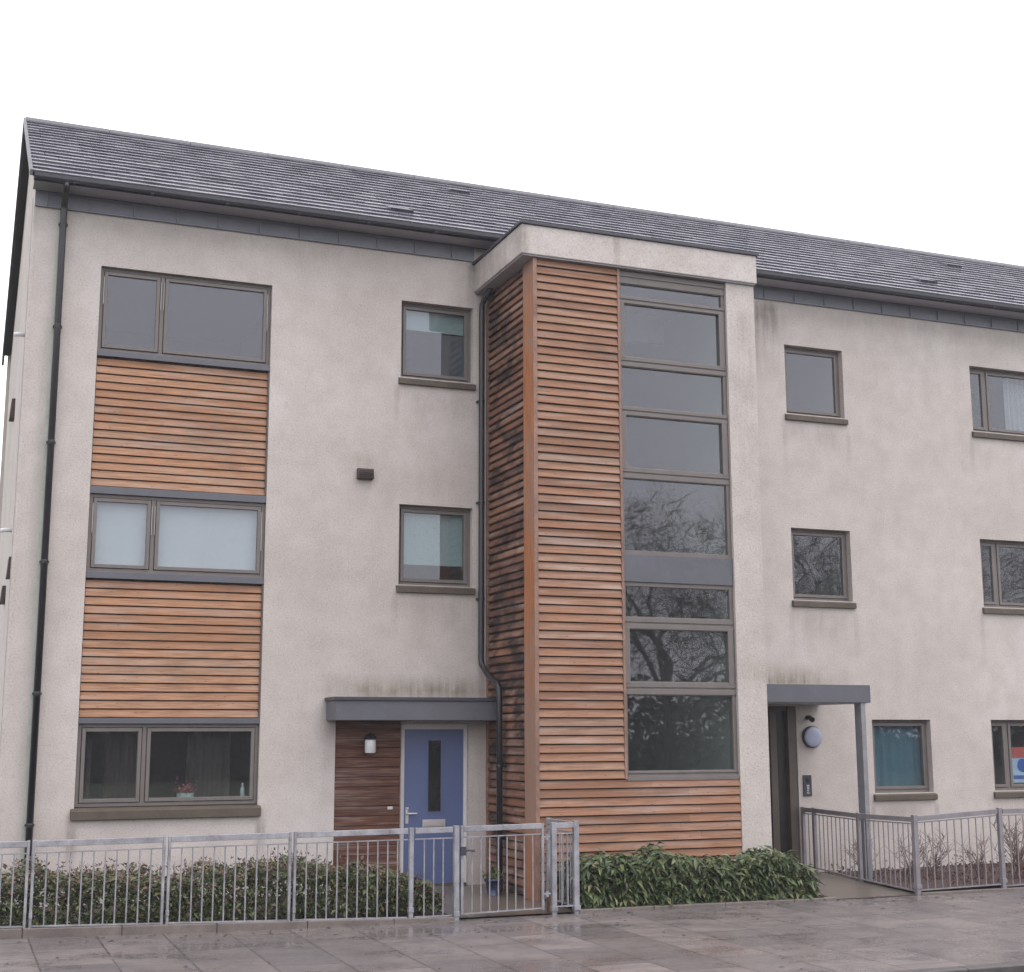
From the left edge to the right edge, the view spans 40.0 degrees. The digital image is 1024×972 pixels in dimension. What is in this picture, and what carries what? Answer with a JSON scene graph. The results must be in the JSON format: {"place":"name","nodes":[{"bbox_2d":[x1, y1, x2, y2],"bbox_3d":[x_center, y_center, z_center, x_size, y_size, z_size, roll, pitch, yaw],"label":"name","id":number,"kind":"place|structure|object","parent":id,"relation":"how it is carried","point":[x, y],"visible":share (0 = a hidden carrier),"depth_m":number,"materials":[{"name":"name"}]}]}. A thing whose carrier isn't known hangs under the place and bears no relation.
{"place":"outdoors","nodes":[
{"label":"outdoors","id":0,"kind":"place"},
{"bbox_2d":[0,893,445,925],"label":"planting bed soil","id":1,"kind":"structure","parent":0,"point":[428,912],"depth_m":14.98,"materials":[{"name":"brown soil"}]},
{"bbox_2d":[0,847,447,926],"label":"hedge","id":2,"kind":"object","parent":1,"relation":"on","point":[51,883],"visible":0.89,"depth_m":14.17,"materials":[{"name":"green plant"}]},
{"bbox_2d":[401,884,572,917],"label":"garden path","id":3,"kind":"structure","parent":0,"point":[448,903],"depth_m":15.87,"materials":[{"name":"grey concrete"}]},
{"bbox_2d":[482,863,505,895],"bbox_3d":[-0.234,4.640,16.593,0.276,0.370,0.304,-4,-11,23],"label":"flower pot","id":4,"kind":"object","parent":3,"relation":"on","point":[493,884],"visible":0.94,"depth_m":16.51,"materials":[{"name":"blue ceramic"}]},
{"bbox_2d":[546,818,580,914],"bbox_3d":[0.439,4.262,15.671,0.347,1.065,0.809,4,-11,-21],"label":"metal railing","id":5,"kind":"object","parent":3,"relation":"on","point":[552,826],"visible":0.84,"depth_m":15.37,"materials":[{"name":"metal"}]},
{"bbox_2d":[460,823,550,914],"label":"garden gate","id":6,"kind":"structure","parent":5,"relation":"attached to","point":[463,849],"depth_m":15.07,"materials":[{"name":"metal"}]},
{"bbox_2d":[0,890,1023,971],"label":"pavement","id":7,"kind":"structure","parent":0,"point":[870,935],"depth_m":13.14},
{"bbox_2d":[0,0,1023,471],"label":"sky","id":8,"kind":"structure","parent":0,"point":[895,123],"materials":[{"name":"white"}]},
{"bbox_2d":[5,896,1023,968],"bbox_3d":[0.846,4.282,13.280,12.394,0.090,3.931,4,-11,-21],"label":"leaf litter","id":9,"kind":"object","parent":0,"point":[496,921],"visible":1,"depth_m":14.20,"materials":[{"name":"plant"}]},
{"bbox_2d":[557,895,828,908],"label":"hedge bed soil","id":10,"kind":"structure","parent":0,"point":[701,897],"depth_m":16.43,"materials":[{"name":"brown soil"}]},
{"bbox_2d":[557,842,825,912],"bbox_3d":[2.035,4.527,16.311,3.317,0.810,1.042,4,-11,-21],"label":"hedge","id":11,"kind":"object","parent":10,"relation":"on","point":[639,878],"visible":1,"depth_m":15.97,"materials":[{"name":"green plant"}]},
{"bbox_2d":[440,885,1023,918],"bbox_3d":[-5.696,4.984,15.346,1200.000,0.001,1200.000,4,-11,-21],"label":"ground","id":12,"kind":"structure","parent":0,"point":[985,887],"depth_m":20.33,"materials":[{"name":"grey concrete"}]},
{"bbox_2d":[0,916,454,938],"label":"edging kerb","id":13,"kind":"structure","parent":12,"relation":"on","point":[53,932],"depth_m":13.75,"materials":[{"name":"concrete"}]},
{"bbox_2d":[0,825,459,930],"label":"metal railing","id":14,"kind":"object","parent":13,"relation":"on","point":[189,838],"visible":0.98,"depth_m":14.08,"materials":[{"name":"metal"}]},
{"bbox_2d":[0,117,1023,915],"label":"apartment building","id":15,"kind":"structure","parent":12,"relation":"on","point":[670,531],"depth_m":17.75,"materials":[{"name":"plaster"},{"name":"slate"},{"name":"timber cladding"}]},
{"bbox_2d":[0,585,5,604],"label":"extractor vent","id":16,"kind":"object","parent":15,"relation":"attached to","point":[2,595],"visible":1,"depth_m":19.33,"materials":[{"name":"brown plastic"}]},
{"bbox_2d":[0,528,11,532],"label":"overflow pipe","id":17,"kind":"object","parent":15,"relation":"attached to","point":[6,530],"visible":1,"depth_m":18.69,"materials":[{"name":"white plastic"}]},
{"bbox_2d":[5,556,10,578],"bbox_3d":[-6.422,1.047,17.939,0.060,0.260,0.320,4,-11,-21],"label":"extractor vent","id":18,"kind":"object","parent":15,"relation":"attached to","point":[8,569],"visible":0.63,"depth_m":17.80,"materials":[{"name":"brown plastic"}]},
{"bbox_2d":[9,398,15,421],"bbox_3d":[-7.357,-1.117,20.679,0.070,0.280,0.350,4,-11,-21],"label":"extractor vent","id":19,"kind":"object","parent":15,"relation":"attached to","point":[12,413],"visible":1,"depth_m":20.53,"materials":[{"name":"brown plastic"}]},
{"bbox_2d":[14,332,24,336],"bbox_3d":[-6.541,-2.010,18.653,0.142,0.068,0.060,4,-11,-21],"label":"overflow pipe","id":20,"kind":"object","parent":15,"relation":"attached to","point":[20,334],"visible":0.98,"depth_m":18.63,"materials":[{"name":"white plastic"}]},
{"bbox_2d":[70,724,260,820],"bbox_3d":[-4.053,3.338,16.501,2.160,1.075,0.475,4,-11,-21],"label":"window","id":21,"kind":"structure","parent":15,"relation":"in","point":[127,749],"depth_m":16.47,"materials":[{"name":"grey glass"}]},
{"bbox_2d":[86,494,264,577],"bbox_3d":[-4.014,0.610,16.877,2.080,0.920,0.094,4,-11,-21],"label":"window","id":22,"kind":"structure","parent":15,"relation":"in","point":[131,534],"depth_m":16.90,"materials":[{"name":"white glass"}]},
{"bbox_2d":[97,267,270,365],"bbox_3d":[-4.025,-2.071,17.364,2.080,1.048,0.079,4,-11,-21],"label":"window","id":23,"kind":"structure","parent":15,"relation":"in","point":[162,285],"depth_m":17.27,"materials":[{"name":"grey metal"}]},
{"bbox_2d":[173,777,197,796],"bbox_3d":[-3.852,3.580,16.605,0.301,0.294,0.263,4,-11,-21],"label":"flower bowl","id":24,"kind":"object","parent":15,"relation":"on","point":[184,794],"visible":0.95,"depth_m":16.58,"materials":[{"name":"plastic"}]},
{"bbox_2d":[240,783,244,795],"bbox_3d":[-3.223,3.648,16.801,0.056,0.186,0.056,4,-11,-21],"label":"plastic bottle","id":25,"kind":"object","parent":15,"relation":"on","point":[242,790],"visible":0.91,"depth_m":16.78,"materials":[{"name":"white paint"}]},
{"bbox_2d":[357,468,373,479],"bbox_3d":[-1.851,-0.155,17.764,0.210,0.135,0.091,4,-11,-21],"label":"extractor vent","id":26,"kind":"object","parent":15,"relation":"attached to","point":[365,473],"visible":1,"depth_m":17.73,"materials":[{"name":"brown plastic"}]},
{"bbox_2d":[364,733,376,752],"bbox_3d":[-1.736,3.148,17.212,0.156,0.236,0.166,4,-11,-21],"label":"wall lantern","id":27,"kind":"object","parent":15,"relation":"attached to","point":[370,742],"depth_m":17.15,"materials":[{"name":"white glass"}]},
{"bbox_2d":[400,724,466,886],"bbox_3d":[-0.978,3.964,17.498,0.877,1.976,0.118,4,-11,-21],"label":"front door","id":28,"kind":"structure","parent":15,"relation":"in","point":[434,756],"depth_m":17.53,"materials":[{"name":"blue paint"}]},
{"bbox_2d":[396,505,475,594],"bbox_3d":[-0.996,0.824,18.052,1.055,1.128,0.213,4,-11,-21],"label":"window","id":29,"kind":"structure","parent":15,"relation":"in","point":[433,536],"depth_m":18.15,"materials":[{"name":"white glass"}]},
{"bbox_2d":[398,303,475,390],"bbox_3d":[-1.004,-1.834,18.525,1.055,1.128,0.219,4,-11,-21],"label":"window","id":30,"kind":"structure","parent":15,"relation":"in","point":[455,351],"depth_m":18.66,"materials":[{"name":"grey metal"}]},
{"bbox_2d":[619,270,739,780],"bbox_3d":[2.054,0.435,17.562,1.535,6.345,0.105,4,-11,-21],"label":"stair window","id":31,"kind":"structure","parent":15,"relation":"in","point":[655,569],"depth_m":17.55,"materials":[{"name":"grey glass"}]},
{"bbox_2d":[767,706,800,866],"bbox_3d":[3.329,4.122,19.223,1.286,2.201,0.118,4,-11,-21],"label":"entrance door","id":32,"kind":"structure","parent":15,"relation":"in","point":[781,724],"depth_m":19.39,"materials":[{"name":"grey glass"}]},
{"bbox_2d":[803,775,811,795],"bbox_3d":[4.086,4.143,19.433,0.132,0.285,0.027,4,-11,-21],"label":"entry panel","id":33,"kind":"object","parent":15,"relation":"attached to","point":[807,785],"visible":1,"depth_m":19.42,"materials":[{"name":"grey metal"}]},
{"bbox_2d":[805,715,814,721],"bbox_3d":[4.151,3.239,19.554,0.073,0.101,0.145,4,-11,-21],"label":"security camera","id":34,"kind":"object","parent":15,"relation":"attached to","point":[810,718],"visible":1,"depth_m":19.52,"materials":[{"name":"black plastic"}]},
{"bbox_2d":[802,726,821,747],"bbox_3d":[4.183,3.491,19.557,0.300,0.300,0.082,4,-11,-21],"label":"bulkhead light","id":35,"kind":"object","parent":15,"relation":"attached to","point":[811,736],"visible":1,"depth_m":19.52,"materials":[{"name":"white plastic"}]},
{"bbox_2d":[784,347,847,424],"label":"window","id":36,"kind":"structure","parent":15,"relation":"in","point":[833,356],"depth_m":20.68,"materials":[{"name":"grey metal"}]},
{"bbox_2d":[791,529,856,608],"bbox_3d":[4.419,1.187,20.171,1.059,1.128,0.205,4,-11,-21],"label":"window","id":37,"kind":"structure","parent":15,"relation":"in","point":[796,532],"depth_m":20.20,"materials":[{"name":"grey glass"}]},
{"bbox_2d":[872,720,937,800],"bbox_3d":[5.565,3.926,20.170,1.073,1.128,0.247,4,-11,-21],"label":"window","id":38,"kind":"structure","parent":15,"relation":"in","point":[900,757],"depth_m":20.28,"materials":[{"name":"teal glass"}]},
{"bbox_2d":[969,368,1023,441],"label":"window","id":39,"kind":"structure","parent":15,"relation":"in","point":[1013,383],"depth_m":22.00,"materials":[{"name":"grey glass"}]},
{"bbox_2d":[980,540,1023,614],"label":"window","id":40,"kind":"structure","parent":15,"relation":"in","point":[993,546],"depth_m":21.36,"materials":[{"name":"grey glass"}]},
{"bbox_2d":[991,720,1023,797],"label":"window","id":41,"kind":"structure","parent":15,"relation":"in","point":[1005,737],"depth_m":20.88,"materials":[{"name":"grey metal"}]},
{"bbox_2d":[1011,747,1023,782],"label":"window poster","id":42,"kind":"object","parent":15,"relation":"attached to","point":[1018,762],"depth_m":21.01,"materials":[{"name":"blue paper"}]},
{"bbox_2d":[579,897,835,913],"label":"edging kerb","id":43,"kind":"structure","parent":12,"relation":"on","point":[652,907],"depth_m":15.80,"materials":[{"name":"concrete"}]},
{"bbox_2d":[822,862,1023,888],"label":"mulch bed","id":44,"kind":"object","parent":12,"relation":"on","point":[946,884],"visible":0.44,"depth_m":18.49,"materials":[{"name":"brown soil"}]},
{"bbox_2d":[843,836,881,864],"bbox_3d":[4.679,4.965,18.867,0.464,0.555,0.489,1,-10,-4],"label":"bare shrub","id":45,"kind":"object","parent":44,"relation":"on","point":[855,848],"visible":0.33,"depth_m":18.87,"materials":[{"name":"brown plant"}]},
{"bbox_2d":[891,831,931,881],"bbox_3d":[5.115,4.775,18.064,0.575,0.653,0.546,4,-11,-21],"label":"bare shrub","id":46,"kind":"object","parent":44,"relation":"on","point":[901,846],"visible":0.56,"depth_m":18.06,"materials":[{"name":"brown plant"}]},
{"bbox_2d":[825,851,1023,885],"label":"ground cover","id":47,"kind":"object","parent":44,"relation":"on","point":[953,876],"visible":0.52,"depth_m":18.57,"materials":[{"name":"red plant"}]},
{"bbox_2d":[919,829,954,875],"bbox_3d":[5.614,4.883,18.678,0.546,0.653,0.575,-3,-10,16],"label":"bare shrub","id":48,"kind":"object","parent":44,"relation":"on","point":[936,862],"visible":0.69,"depth_m":18.68,"materials":[{"name":"brown plant"}]},
{"bbox_2d":[956,834,997,877],"bbox_3d":[6.103,4.880,18.496,0.518,0.588,0.491,-9,-13,40],"label":"bare shrub","id":49,"kind":"object","parent":44,"relation":"on","point":[981,857],"visible":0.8,"depth_m":18.46,"materials":[{"name":"brown plant"}]},
{"bbox_2d":[989,823,1023,879],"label":"bare shrub","id":50,"kind":"object","parent":44,"relation":"on","point":[1020,861],"visible":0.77,"depth_m":18.46,"materials":[{"name":"brown plant"}]},
{"bbox_2d":[992,816,1023,871],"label":"bare shrub","id":51,"kind":"object","parent":44,"relation":"on","point":[1005,835],"visible":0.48,"depth_m":19.20,"materials":[{"name":"brown plant"}]},
{"bbox_2d":[887,961,1023,971],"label":"road kerb","id":52,"kind":"structure","parent":12,"relation":"on","point":[1018,966],"depth_m":11.92,"materials":[{"name":"concrete"}]},
{"bbox_2d":[921,886,1023,895],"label":"edging kerb","id":53,"kind":"structure","parent":12,"relation":"on","point":[972,891],"depth_m":17.20,"materials":[{"name":"concrete"}]},
{"bbox_2d":[800,807,1023,895],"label":"metal railing","id":54,"kind":"object","parent":53,"relation":"on","point":[914,820],"visible":0.91,"depth_m":17.53,"materials":[{"name":"metal"}]},
{"bbox_2d":[811,872,914,898],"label":"entrance path","id":55,"kind":"structure","parent":0,"point":[838,887],"depth_m":17.35,"materials":[{"name":"grey concrete"}]}
]}

